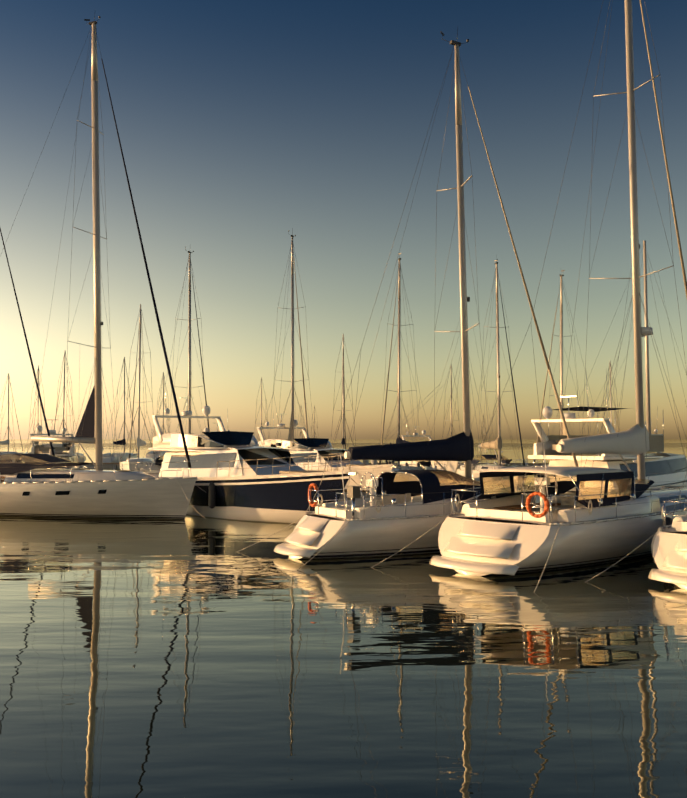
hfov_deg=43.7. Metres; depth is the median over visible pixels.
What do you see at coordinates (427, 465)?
sloop
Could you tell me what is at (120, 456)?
boats
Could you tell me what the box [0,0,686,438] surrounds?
sky
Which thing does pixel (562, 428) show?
sloop
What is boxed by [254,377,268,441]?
sloop
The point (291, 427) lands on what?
sloop
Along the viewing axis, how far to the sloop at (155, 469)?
56.07 m
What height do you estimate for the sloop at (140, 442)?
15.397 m
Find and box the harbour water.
[0,439,686,797]
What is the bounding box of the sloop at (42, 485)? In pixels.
[0,16,205,519]
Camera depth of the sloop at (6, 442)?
124.49 m
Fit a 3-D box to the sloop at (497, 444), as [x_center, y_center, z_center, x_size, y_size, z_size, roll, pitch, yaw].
[9.903,-1.598,56.744,3.278,15.711,10.910,0,-3,-11]
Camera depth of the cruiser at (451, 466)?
73.86 m
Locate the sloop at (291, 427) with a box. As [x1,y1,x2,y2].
[258,228,314,462]
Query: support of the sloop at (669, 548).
on the harbour water
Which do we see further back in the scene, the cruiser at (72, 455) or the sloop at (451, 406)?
the sloop at (451, 406)
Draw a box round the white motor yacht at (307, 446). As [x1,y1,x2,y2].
[257,398,396,498]
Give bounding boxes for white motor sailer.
[528,241,686,492]
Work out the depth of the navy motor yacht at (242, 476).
33.62 m
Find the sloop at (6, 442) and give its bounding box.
[0,373,23,453]
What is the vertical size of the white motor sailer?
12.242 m
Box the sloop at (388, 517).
[237,30,578,569]
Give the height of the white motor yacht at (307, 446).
6.462 m
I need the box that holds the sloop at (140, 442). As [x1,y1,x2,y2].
[119,304,158,469]
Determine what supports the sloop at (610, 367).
on the harbour water
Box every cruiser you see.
[30,425,83,468]
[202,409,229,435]
[400,422,462,472]
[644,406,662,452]
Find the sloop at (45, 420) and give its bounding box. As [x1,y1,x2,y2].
[0,228,54,455]
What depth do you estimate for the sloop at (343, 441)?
94.61 m
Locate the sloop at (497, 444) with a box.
[456,259,527,480]
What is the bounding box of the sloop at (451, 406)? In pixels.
[443,366,460,462]
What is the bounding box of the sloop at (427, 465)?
[377,253,445,470]
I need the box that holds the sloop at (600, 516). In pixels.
[371,0,686,591]
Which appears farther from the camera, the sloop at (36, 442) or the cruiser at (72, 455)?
the sloop at (36, 442)
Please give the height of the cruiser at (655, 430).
6.036 m
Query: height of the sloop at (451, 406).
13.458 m
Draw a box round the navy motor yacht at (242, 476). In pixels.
[148,395,369,529]
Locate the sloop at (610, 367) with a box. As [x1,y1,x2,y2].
[600,361,619,433]
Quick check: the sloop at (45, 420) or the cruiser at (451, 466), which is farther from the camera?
the cruiser at (451, 466)
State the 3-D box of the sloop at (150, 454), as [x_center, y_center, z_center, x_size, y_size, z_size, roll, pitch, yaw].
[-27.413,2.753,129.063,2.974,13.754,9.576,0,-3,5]
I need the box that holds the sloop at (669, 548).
[586,474,686,589]
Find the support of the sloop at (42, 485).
on the harbour water
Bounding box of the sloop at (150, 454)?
[145,372,171,460]
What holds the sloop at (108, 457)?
on the harbour water
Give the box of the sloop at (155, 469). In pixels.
[135,246,209,476]
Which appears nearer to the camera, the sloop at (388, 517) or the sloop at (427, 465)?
the sloop at (388, 517)
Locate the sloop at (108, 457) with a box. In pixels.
[103,357,137,462]
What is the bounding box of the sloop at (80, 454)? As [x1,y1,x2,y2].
[52,351,85,461]
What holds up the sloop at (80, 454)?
on the harbour water
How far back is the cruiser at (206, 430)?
63.28 m
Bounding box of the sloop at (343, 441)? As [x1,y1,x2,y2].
[331,334,355,448]
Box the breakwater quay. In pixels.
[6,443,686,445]
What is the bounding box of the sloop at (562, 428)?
[533,270,602,476]
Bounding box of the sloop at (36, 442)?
[24,365,47,453]
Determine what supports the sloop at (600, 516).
on the harbour water

